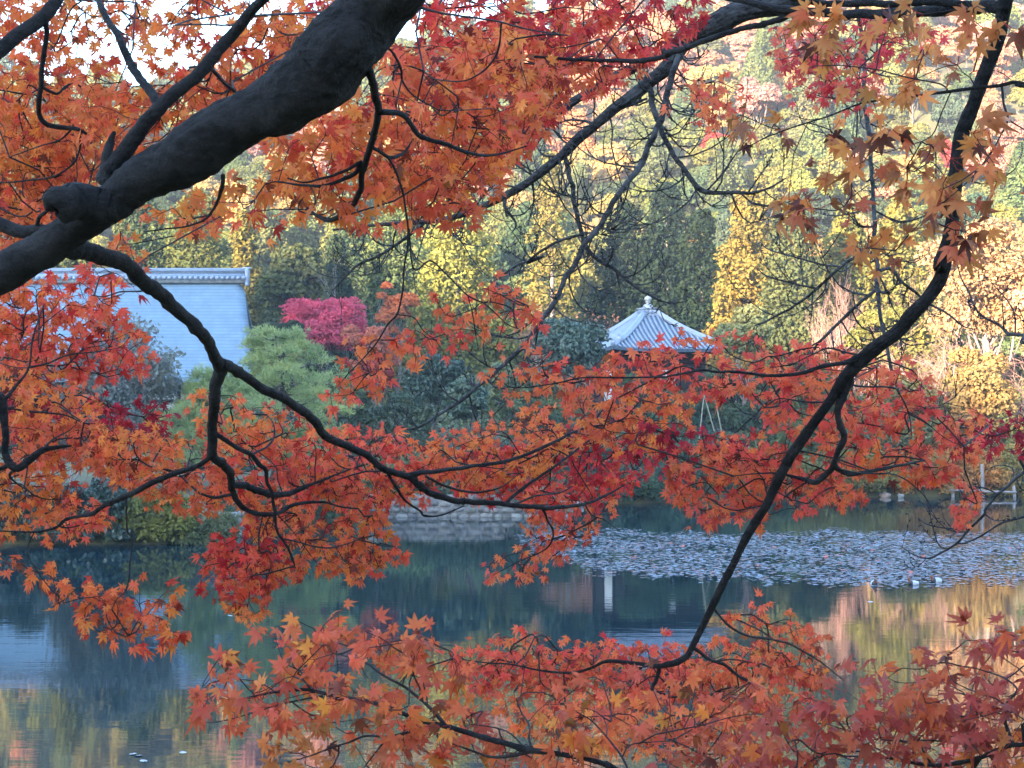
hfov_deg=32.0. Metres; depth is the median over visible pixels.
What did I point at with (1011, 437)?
shrub
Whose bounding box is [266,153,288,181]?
broadleaf tree
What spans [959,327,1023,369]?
broadleaf tree
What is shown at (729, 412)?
broadleaf tree
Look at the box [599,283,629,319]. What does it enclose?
conifer tree
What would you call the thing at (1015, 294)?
broadleaf tree
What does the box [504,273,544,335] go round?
conifer tree
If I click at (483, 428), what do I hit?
shrub
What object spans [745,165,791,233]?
broadleaf tree
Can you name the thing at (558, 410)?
shrub
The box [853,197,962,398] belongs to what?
conifer tree
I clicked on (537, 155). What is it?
conifer tree
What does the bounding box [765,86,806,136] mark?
oak tree
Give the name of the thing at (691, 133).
oak tree
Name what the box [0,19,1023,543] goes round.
ground
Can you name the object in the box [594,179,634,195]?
broadleaf tree
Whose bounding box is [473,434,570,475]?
shrub
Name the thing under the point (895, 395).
broadleaf tree
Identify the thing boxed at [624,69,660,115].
broadleaf tree
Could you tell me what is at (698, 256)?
conifer tree
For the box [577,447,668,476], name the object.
shrub
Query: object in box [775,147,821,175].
broadleaf tree
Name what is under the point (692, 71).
oak tree
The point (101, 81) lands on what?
conifer tree
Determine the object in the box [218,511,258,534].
stone wall
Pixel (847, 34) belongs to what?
broadleaf tree
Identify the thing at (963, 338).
broadleaf tree
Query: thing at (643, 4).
maple tree
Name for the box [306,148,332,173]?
maple tree
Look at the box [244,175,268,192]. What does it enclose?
broadleaf tree
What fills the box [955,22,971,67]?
maple tree
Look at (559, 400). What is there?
shrub
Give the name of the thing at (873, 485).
shrub
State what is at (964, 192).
oak tree
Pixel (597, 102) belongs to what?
maple tree
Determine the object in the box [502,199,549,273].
conifer tree
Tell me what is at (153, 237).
broadleaf tree
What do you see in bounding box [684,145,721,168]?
broadleaf tree
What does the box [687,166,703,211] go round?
broadleaf tree
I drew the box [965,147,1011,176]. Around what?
maple tree
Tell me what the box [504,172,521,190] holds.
conifer tree
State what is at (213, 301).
temple hall
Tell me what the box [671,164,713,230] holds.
broadleaf tree
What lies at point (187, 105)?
oak tree
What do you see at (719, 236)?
conifer tree
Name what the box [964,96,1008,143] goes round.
maple tree
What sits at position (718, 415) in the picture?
bamboo pole
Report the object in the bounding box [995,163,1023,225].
conifer tree
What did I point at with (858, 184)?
oak tree
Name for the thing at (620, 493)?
shrub
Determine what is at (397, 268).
conifer tree
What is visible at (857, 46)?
broadleaf tree
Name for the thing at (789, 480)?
shrub
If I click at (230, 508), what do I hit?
shrub
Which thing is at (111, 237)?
oak tree
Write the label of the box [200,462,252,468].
shrub
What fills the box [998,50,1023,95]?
conifer tree
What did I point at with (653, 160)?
conifer tree
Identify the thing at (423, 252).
broadleaf tree
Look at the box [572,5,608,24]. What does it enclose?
maple tree
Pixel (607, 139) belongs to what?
oak tree
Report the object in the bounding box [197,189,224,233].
broadleaf tree
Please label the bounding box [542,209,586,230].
oak tree
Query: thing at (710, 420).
shrub
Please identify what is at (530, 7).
broadleaf tree
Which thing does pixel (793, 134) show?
oak tree
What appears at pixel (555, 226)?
conifer tree
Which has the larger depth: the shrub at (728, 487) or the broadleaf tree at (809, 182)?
the broadleaf tree at (809, 182)
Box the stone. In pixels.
[880,491,890,496]
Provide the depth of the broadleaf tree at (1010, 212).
279.87 m
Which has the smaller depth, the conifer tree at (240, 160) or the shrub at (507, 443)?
the shrub at (507, 443)
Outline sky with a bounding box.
[1,0,718,87]
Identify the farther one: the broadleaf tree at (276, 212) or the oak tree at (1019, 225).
the broadleaf tree at (276, 212)
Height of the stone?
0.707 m
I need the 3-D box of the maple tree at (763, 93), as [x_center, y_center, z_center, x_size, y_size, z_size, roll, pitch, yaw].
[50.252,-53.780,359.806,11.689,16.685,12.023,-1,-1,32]
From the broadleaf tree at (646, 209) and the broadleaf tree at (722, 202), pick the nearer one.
the broadleaf tree at (722, 202)
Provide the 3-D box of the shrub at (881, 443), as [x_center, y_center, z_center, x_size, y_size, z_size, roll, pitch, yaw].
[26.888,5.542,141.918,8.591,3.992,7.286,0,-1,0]
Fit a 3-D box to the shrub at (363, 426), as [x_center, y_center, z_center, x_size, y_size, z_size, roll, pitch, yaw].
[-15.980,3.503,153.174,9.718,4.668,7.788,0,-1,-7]
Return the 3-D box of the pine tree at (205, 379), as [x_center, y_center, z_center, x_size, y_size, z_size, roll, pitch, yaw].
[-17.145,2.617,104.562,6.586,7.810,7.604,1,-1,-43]
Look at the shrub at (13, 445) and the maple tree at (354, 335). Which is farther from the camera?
the maple tree at (354, 335)
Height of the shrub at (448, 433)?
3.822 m
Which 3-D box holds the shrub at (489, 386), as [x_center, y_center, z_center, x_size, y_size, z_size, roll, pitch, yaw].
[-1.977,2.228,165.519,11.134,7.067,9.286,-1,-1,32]
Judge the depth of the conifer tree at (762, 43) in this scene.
393.34 m
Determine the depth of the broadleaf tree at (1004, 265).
148.41 m
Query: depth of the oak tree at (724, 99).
368.97 m
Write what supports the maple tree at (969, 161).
on the ground
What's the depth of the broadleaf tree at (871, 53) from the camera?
403.94 m
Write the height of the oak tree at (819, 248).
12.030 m
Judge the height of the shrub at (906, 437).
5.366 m
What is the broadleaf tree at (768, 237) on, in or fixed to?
on the ground
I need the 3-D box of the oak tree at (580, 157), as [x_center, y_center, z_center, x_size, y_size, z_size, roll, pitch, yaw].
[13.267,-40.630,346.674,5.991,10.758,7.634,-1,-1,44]
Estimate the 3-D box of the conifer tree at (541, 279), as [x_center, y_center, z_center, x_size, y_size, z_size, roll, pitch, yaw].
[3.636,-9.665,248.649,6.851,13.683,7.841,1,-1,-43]
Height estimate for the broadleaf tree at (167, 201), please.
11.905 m
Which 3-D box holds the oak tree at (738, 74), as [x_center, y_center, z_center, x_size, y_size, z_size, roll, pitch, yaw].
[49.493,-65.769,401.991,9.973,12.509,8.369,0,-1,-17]
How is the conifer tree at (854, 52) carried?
on the ground
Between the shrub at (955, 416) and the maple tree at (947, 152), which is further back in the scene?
the maple tree at (947, 152)
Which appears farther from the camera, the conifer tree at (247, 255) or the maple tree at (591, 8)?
the maple tree at (591, 8)
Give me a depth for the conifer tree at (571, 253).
254.66 m
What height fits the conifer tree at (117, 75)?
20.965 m
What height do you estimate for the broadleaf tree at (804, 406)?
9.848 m
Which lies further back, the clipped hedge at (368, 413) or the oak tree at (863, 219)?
the oak tree at (863, 219)
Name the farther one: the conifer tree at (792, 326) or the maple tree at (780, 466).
the conifer tree at (792, 326)
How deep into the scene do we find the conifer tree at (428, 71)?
404.15 m
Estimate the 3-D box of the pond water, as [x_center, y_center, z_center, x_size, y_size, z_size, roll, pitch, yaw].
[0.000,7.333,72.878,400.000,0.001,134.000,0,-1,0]
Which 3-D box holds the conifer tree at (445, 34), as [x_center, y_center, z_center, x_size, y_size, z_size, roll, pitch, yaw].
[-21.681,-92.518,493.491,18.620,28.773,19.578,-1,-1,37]
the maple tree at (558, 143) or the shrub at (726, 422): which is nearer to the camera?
the shrub at (726, 422)
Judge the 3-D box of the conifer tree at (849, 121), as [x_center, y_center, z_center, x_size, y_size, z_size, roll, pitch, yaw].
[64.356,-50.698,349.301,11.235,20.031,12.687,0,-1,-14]
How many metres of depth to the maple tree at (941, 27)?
441.16 m
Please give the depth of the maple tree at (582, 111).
367.84 m
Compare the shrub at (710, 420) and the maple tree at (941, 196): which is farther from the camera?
the shrub at (710, 420)
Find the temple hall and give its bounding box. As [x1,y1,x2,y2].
[0,267,268,430]
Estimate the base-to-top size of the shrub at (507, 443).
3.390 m
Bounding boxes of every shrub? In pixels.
[0,429,66,453]
[0,484,61,540]
[6,513,122,541]
[43,477,141,542]
[105,488,199,542]
[124,433,182,454]
[137,404,206,438]
[140,458,199,470]
[166,510,242,545]
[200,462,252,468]
[219,478,308,530]
[236,465,287,471]
[249,406,295,434]
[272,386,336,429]
[273,398,377,445]
[274,474,364,525]
[362,451,441,498]
[370,421,465,443]
[374,410,461,440]
[380,440,461,483]
[384,388,453,424]
[404,462,498,494]
[447,371,546,433]
[453,423,511,454]
[454,417,518,449]
[460,439,556,484]
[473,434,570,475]
[481,462,583,502]
[497,396,583,429]
[501,385,582,412]
[513,440,585,473]
[548,384,591,417]
[561,467,632,502]
[569,417,624,453]
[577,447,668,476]
[599,427,702,467]
[614,464,690,502]
[646,426,742,474]
[658,462,753,492]
[664,416,712,461]
[701,424,807,462]
[706,399,769,444]
[706,414,719,428]
[729,463,794,493]
[762,413,868,458]
[787,456,850,494]
[808,431,906,460]
[821,445,913,493]
[855,396,924,451]
[863,414,969,471]
[879,447,963,494]
[925,407,998,470]
[931,444,1017,490]
[951,399,1023,420]
[960,411,1023,474]
[977,440,1023,496]
[995,422,1022,462]
[1012,382,1023,405]
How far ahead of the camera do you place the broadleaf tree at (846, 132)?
335.99 m
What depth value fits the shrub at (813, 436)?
140.06 m
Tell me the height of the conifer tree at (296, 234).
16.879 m
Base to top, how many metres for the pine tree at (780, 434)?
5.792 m
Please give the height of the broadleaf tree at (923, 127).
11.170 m
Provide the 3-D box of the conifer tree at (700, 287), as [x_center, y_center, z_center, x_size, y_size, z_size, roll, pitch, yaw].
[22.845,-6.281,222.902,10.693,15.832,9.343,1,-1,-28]
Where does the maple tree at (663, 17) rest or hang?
on the ground
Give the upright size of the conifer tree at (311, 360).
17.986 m
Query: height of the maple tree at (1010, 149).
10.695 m
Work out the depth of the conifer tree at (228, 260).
255.07 m
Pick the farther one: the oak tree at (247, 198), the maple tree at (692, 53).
the maple tree at (692, 53)
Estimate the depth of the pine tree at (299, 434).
107.20 m
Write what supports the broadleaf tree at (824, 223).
on the ground
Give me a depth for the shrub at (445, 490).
107.17 m
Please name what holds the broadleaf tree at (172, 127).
on the ground
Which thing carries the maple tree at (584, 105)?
on the ground
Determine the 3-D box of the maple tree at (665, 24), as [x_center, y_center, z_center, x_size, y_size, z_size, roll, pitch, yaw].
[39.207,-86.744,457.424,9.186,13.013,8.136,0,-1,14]
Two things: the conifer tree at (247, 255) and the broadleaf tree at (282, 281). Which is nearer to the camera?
the broadleaf tree at (282, 281)
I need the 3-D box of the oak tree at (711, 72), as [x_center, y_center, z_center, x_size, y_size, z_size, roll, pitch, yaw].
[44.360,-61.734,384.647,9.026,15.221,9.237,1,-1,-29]
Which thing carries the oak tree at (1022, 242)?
on the ground
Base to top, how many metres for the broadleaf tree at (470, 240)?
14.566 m
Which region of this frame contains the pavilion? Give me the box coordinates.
[592,296,723,455]
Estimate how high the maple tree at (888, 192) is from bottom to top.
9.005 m
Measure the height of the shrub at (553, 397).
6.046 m
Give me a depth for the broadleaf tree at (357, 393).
134.07 m
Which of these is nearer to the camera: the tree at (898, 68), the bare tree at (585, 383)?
the bare tree at (585, 383)
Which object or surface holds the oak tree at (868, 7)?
on the ground
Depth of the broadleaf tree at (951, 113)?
354.18 m
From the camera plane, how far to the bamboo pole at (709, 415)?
133.92 m
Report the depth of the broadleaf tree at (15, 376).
147.98 m
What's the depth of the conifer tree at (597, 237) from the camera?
258.87 m
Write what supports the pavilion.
on the ground
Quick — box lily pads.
[513,528,1023,583]
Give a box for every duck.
[870,578,877,585]
[906,578,919,584]
[929,575,942,582]
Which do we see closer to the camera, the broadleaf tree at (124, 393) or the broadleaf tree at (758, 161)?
the broadleaf tree at (124, 393)
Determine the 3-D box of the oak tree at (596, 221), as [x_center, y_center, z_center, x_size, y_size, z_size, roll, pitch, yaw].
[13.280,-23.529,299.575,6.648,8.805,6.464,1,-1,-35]
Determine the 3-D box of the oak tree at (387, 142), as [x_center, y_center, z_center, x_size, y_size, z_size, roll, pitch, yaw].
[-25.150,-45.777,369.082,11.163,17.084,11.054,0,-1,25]
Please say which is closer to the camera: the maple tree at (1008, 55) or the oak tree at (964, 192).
the oak tree at (964, 192)
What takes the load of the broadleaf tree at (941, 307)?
on the ground
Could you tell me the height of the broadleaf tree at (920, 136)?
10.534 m
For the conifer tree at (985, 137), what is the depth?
333.94 m
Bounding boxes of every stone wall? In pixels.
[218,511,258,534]
[370,494,572,516]
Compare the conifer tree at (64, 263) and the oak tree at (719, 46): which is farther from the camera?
the oak tree at (719, 46)
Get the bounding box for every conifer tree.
[0,52,18,75]
[13,59,44,98]
[21,88,35,108]
[32,97,54,118]
[50,75,64,89]
[53,239,102,267]
[70,73,90,98]
[78,62,115,105]
[108,198,170,267]
[111,71,129,90]
[152,68,174,91]
[161,186,228,267]
[161,218,204,267]
[202,235,233,267]
[204,227,229,242]
[221,228,266,282]
[223,150,249,178]
[228,209,265,338]
[251,206,288,272]
[261,134,291,155]
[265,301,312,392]
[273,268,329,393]
[281,208,321,252]
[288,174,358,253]
[299,214,405,400]
[306,233,363,385]
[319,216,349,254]
[340,198,454,406]
[341,97,367,135]
[341,173,361,208]
[347,238,370,294]
[360,63,386,112]
[361,198,401,220]
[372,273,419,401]
[375,182,532,410]
[378,58,397,91]
[379,245,411,272]
[409,48,441,122]
[417,0,450,51]
[442,17,487,69]
[467,278,520,335]
[468,289,512,370]
[476,242,510,281]
[480,101,527,173]
[481,230,494,242]
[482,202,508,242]
[496,206,517,242]
[498,225,548,280]
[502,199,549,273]
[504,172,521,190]
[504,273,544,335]
[511,335,570,411]
[513,150,580,376]
[514,129,577,227]
[528,266,546,299]
[543,262,583,320]
[545,230,607,302]
[548,212,575,246]
[567,162,596,217]
[569,200,660,398]
[570,238,606,311]
[579,309,597,396]
[594,217,638,277]
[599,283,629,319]
[622,180,712,424]
[625,89,669,138]
[625,134,690,230]
[638,222,687,285]
[665,86,702,147]
[668,208,733,423]
[670,0,731,54]
[684,271,719,314]
[696,147,765,225]
[698,211,719,250]
[701,187,784,421]
[707,211,743,264]
[712,242,741,289]
[737,16,793,83]
[737,50,776,130]
[757,203,842,391]
[782,75,834,145]
[800,107,833,178]
[803,209,885,405]
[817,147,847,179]
[827,75,865,150]
[843,19,869,64]
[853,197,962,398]
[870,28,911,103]
[908,17,935,65]
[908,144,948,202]
[957,191,1014,251]
[964,120,987,183]
[981,290,1023,385]
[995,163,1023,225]
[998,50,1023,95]
[1002,354,1023,388]
[1003,140,1023,190]
[1014,0,1023,5]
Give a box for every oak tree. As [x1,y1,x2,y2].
[107,219,132,240]
[139,106,167,143]
[142,137,152,145]
[152,120,170,139]
[156,211,173,226]
[180,93,199,113]
[193,176,238,198]
[222,182,256,228]
[232,159,269,183]
[253,155,268,170]
[263,145,288,169]
[268,196,297,218]
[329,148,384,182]
[367,127,392,147]
[380,86,409,119]
[507,191,565,216]
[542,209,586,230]
[562,196,587,224]
[563,148,593,172]
[564,0,596,13]
[582,217,600,235]
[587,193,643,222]
[589,141,634,188]
[592,92,636,130]
[597,124,625,145]
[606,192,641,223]
[666,117,713,164]
[672,87,708,112]
[685,66,702,84]
[693,64,738,99]
[698,38,729,54]
[701,106,727,132]
[705,136,744,160]
[707,94,732,133]
[716,64,742,105]
[750,123,779,143]
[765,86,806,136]
[771,65,802,88]
[782,125,807,148]
[801,238,841,257]
[832,213,878,251]
[837,172,875,206]
[844,6,880,24]
[862,103,909,142]
[863,163,881,185]
[865,141,900,163]
[878,154,898,165]
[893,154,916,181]
[900,20,915,63]
[923,5,936,27]
[926,186,967,204]
[991,190,1000,205]
[1008,219,1023,240]
[1014,240,1023,252]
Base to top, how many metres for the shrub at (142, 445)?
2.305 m
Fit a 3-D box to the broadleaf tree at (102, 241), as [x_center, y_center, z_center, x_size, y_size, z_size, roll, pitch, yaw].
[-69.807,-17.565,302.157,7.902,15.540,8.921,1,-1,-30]
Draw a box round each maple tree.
[0,0,182,546]
[0,0,666,663]
[184,598,1023,767]
[247,140,270,162]
[278,296,369,424]
[291,127,306,135]
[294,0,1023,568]
[306,113,330,131]
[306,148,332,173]
[339,324,401,406]
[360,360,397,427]
[374,281,421,403]
[436,0,1023,762]
[496,170,521,191]
[546,136,562,152]
[555,101,577,142]
[561,121,601,152]
[563,108,592,126]
[564,78,596,111]
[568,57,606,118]
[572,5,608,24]
[584,33,621,57]
[587,91,619,126]
[597,0,612,9]
[602,12,645,50]
[607,68,628,124]
[620,0,646,11]
[621,9,642,41]
[642,16,662,51]
[647,10,673,22]
[648,20,677,46]
[655,49,697,89]
[656,78,676,97]
[662,95,672,123]
[694,55,704,64]
[699,49,730,66]
[699,133,734,147]
[712,1,727,53]
[717,20,755,68]
[725,0,1023,284]
[729,32,757,64]
[734,76,788,125]
[781,22,798,52]
[791,17,824,48]
[861,76,888,103]
[875,186,897,200]
[902,67,941,110]
[923,28,966,72]
[933,15,959,26]
[934,25,955,29]
[936,148,950,174]
[945,139,951,148]
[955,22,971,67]
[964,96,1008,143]
[964,154,976,187]
[965,31,987,55]
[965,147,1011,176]
[970,42,1019,94]
[976,20,992,31]
[982,83,1000,99]
[995,115,1019,138]
[999,121,1023,150]
[999,143,1016,156]
[1008,1,1023,32]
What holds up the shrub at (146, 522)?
on the ground
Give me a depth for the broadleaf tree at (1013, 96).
368.69 m
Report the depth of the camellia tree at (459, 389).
119.60 m
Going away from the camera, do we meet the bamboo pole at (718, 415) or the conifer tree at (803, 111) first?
the bamboo pole at (718, 415)
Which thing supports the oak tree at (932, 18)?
on the ground
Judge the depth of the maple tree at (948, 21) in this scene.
456.23 m
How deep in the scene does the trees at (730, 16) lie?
10.14 m
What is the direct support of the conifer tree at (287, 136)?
on the ground
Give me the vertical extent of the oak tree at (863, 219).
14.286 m
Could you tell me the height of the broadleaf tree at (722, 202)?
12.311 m
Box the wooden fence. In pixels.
[950,464,1016,496]
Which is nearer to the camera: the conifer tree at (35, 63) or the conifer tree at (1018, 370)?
the conifer tree at (1018, 370)
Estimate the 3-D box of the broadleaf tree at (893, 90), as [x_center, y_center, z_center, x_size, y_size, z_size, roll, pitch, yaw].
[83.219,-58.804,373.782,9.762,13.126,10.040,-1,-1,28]
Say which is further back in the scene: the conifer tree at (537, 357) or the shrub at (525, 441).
the conifer tree at (537, 357)
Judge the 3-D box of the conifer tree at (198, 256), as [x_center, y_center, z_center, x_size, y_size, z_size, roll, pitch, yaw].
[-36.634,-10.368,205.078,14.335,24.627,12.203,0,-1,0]
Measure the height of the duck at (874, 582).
0.334 m
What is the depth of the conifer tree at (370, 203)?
323.30 m
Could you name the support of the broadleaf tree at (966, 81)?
on the ground
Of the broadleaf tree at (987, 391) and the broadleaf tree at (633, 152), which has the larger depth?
the broadleaf tree at (633, 152)
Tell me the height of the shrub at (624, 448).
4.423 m
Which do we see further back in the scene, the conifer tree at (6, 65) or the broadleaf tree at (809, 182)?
the conifer tree at (6, 65)
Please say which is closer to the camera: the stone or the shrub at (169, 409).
the stone
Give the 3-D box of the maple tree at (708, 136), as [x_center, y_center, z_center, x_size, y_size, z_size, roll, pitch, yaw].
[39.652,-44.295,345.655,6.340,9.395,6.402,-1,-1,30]
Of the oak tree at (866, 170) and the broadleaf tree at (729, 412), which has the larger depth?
the oak tree at (866, 170)
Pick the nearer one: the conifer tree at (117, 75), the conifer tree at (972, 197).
the conifer tree at (972, 197)
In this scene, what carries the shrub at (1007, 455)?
on the ground
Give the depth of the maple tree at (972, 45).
404.24 m
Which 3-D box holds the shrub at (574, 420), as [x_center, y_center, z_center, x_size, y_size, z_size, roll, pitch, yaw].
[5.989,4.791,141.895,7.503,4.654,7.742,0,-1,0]
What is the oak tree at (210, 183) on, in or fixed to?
on the ground
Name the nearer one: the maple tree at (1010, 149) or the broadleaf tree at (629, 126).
the maple tree at (1010, 149)
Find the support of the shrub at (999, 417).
on the ground
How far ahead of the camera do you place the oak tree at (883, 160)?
329.02 m
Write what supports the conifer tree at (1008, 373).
on the ground
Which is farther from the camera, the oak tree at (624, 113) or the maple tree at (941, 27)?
the maple tree at (941, 27)
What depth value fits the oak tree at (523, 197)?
302.46 m
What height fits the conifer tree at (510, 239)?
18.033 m
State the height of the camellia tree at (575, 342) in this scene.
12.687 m
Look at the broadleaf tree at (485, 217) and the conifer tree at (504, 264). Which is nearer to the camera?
the conifer tree at (504, 264)
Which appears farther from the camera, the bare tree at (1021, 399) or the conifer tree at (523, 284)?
the conifer tree at (523, 284)
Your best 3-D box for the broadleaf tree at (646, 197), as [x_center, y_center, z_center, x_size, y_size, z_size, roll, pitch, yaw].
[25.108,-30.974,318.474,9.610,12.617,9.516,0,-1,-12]
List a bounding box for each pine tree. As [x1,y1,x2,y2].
[143,399,256,492]
[151,361,283,482]
[221,322,364,480]
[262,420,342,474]
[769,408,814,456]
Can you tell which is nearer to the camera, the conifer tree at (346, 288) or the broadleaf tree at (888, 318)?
the broadleaf tree at (888, 318)
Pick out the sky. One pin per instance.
(161, 6)
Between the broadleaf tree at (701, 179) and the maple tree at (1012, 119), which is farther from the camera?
the maple tree at (1012, 119)
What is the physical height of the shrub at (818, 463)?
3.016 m
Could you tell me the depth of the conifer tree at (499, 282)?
221.95 m
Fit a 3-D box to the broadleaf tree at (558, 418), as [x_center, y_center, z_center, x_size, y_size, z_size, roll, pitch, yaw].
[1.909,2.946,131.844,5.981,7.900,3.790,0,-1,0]
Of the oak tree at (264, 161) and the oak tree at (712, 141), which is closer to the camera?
the oak tree at (712, 141)
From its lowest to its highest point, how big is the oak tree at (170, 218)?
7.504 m
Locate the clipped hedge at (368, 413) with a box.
[318,403,437,483]
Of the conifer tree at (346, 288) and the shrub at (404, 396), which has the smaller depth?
the shrub at (404, 396)
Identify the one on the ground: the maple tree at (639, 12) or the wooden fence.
the maple tree at (639, 12)
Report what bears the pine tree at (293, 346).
on the ground
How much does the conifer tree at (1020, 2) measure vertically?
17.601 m
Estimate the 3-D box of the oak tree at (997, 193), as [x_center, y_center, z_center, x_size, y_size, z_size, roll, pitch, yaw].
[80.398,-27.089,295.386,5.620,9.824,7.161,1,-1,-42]
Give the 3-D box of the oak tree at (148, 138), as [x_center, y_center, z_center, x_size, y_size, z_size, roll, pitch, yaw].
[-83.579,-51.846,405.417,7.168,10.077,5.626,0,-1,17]
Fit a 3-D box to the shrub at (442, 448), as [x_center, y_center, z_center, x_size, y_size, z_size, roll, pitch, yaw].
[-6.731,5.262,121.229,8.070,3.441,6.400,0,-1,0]
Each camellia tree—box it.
[398,353,466,439]
[440,378,489,451]
[478,361,528,440]
[524,316,611,418]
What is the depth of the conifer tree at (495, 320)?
207.12 m
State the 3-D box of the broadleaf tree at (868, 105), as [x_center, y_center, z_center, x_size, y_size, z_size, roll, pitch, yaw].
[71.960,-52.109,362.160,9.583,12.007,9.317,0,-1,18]
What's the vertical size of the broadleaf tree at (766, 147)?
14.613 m
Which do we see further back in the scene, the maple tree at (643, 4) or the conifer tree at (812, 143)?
the maple tree at (643, 4)
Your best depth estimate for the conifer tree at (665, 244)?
237.75 m
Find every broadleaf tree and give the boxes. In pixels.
[0,340,61,425]
[42,309,189,479]
[91,235,114,248]
[111,219,150,237]
[112,105,129,137]
[148,226,168,240]
[150,190,186,211]
[169,112,196,129]
[192,168,225,188]
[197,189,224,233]
[225,67,252,79]
[237,60,251,68]
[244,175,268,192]
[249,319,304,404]
[250,203,288,233]
[252,242,330,414]
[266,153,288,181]
[327,364,372,441]
[370,220,406,246]
[392,37,415,52]
[415,240,437,272]
[427,238,476,288]
[479,202,500,228]
[499,0,535,27]
[504,371,574,439]
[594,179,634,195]
[615,372,700,437]
[622,117,666,153]
[622,142,636,157]
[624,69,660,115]
[629,177,676,208]
[639,204,671,230]
[656,0,680,11]
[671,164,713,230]
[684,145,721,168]
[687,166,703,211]
[695,368,779,443]
[705,199,739,224]
[712,303,773,449]
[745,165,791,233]
[751,135,803,169]
[755,159,763,164]
[765,234,797,261]
[768,356,861,446]
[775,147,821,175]
[784,187,839,234]
[786,168,847,200]
[821,25,856,67]
[839,125,862,151]
[842,305,914,418]
[850,33,878,62]
[862,99,878,139]
[863,195,912,247]
[866,45,875,62]
[881,378,964,447]
[887,72,931,123]
[895,178,930,211]
[898,121,930,152]
[903,288,962,363]
[908,131,934,154]
[914,216,1023,417]
[917,208,945,257]
[930,93,967,136]
[936,345,1018,457]
[940,331,982,371]
[943,69,974,98]
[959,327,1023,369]
[967,180,1005,196]
[970,4,1022,33]
[983,194,1023,224]
[999,268,1023,355]
[1006,69,1023,118]
[1016,95,1023,119]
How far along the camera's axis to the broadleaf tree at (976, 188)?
300.35 m
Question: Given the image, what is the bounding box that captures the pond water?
[0,496,1023,767]
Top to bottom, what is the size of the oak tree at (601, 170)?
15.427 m
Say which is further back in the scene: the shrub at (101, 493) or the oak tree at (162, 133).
the oak tree at (162, 133)
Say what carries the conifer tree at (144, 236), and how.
on the ground
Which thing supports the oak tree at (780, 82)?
on the ground
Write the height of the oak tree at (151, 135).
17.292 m
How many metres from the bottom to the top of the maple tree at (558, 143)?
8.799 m
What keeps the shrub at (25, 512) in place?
on the ground
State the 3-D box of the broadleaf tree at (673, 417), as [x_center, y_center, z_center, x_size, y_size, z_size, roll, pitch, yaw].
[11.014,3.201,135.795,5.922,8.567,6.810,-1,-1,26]
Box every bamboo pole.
[699,398,703,438]
[704,395,714,431]
[712,383,721,430]
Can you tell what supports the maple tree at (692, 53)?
on the ground
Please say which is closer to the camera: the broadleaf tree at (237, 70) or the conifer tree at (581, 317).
the conifer tree at (581, 317)
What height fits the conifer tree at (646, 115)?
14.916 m
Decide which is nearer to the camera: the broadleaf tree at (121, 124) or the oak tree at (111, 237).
the oak tree at (111, 237)
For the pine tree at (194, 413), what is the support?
on the ground
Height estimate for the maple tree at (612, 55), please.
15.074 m
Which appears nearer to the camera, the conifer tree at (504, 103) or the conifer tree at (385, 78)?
the conifer tree at (504, 103)
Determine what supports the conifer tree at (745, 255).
on the ground
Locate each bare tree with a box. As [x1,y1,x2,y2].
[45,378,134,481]
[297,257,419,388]
[506,291,578,397]
[515,307,619,413]
[802,279,888,414]
[806,268,948,399]
[854,308,1020,414]
[868,337,963,412]
[950,344,1023,470]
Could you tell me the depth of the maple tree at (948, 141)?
323.50 m
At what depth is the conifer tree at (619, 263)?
198.93 m
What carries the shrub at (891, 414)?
on the ground
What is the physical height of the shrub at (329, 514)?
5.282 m
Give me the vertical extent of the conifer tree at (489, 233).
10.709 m
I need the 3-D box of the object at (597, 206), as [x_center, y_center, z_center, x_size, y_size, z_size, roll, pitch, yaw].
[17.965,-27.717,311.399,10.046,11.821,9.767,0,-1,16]
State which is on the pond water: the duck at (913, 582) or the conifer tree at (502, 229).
the duck at (913, 582)
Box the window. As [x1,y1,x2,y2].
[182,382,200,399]
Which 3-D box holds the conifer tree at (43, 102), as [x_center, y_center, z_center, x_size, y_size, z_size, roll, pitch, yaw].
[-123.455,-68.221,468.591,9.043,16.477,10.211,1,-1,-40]
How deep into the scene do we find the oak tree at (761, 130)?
344.78 m
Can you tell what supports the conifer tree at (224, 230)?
on the ground
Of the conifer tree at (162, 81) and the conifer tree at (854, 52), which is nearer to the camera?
the conifer tree at (854, 52)
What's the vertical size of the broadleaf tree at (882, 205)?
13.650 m
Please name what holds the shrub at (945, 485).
on the ground
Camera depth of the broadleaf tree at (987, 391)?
141.78 m
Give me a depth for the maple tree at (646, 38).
470.24 m
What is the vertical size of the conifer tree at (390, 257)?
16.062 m

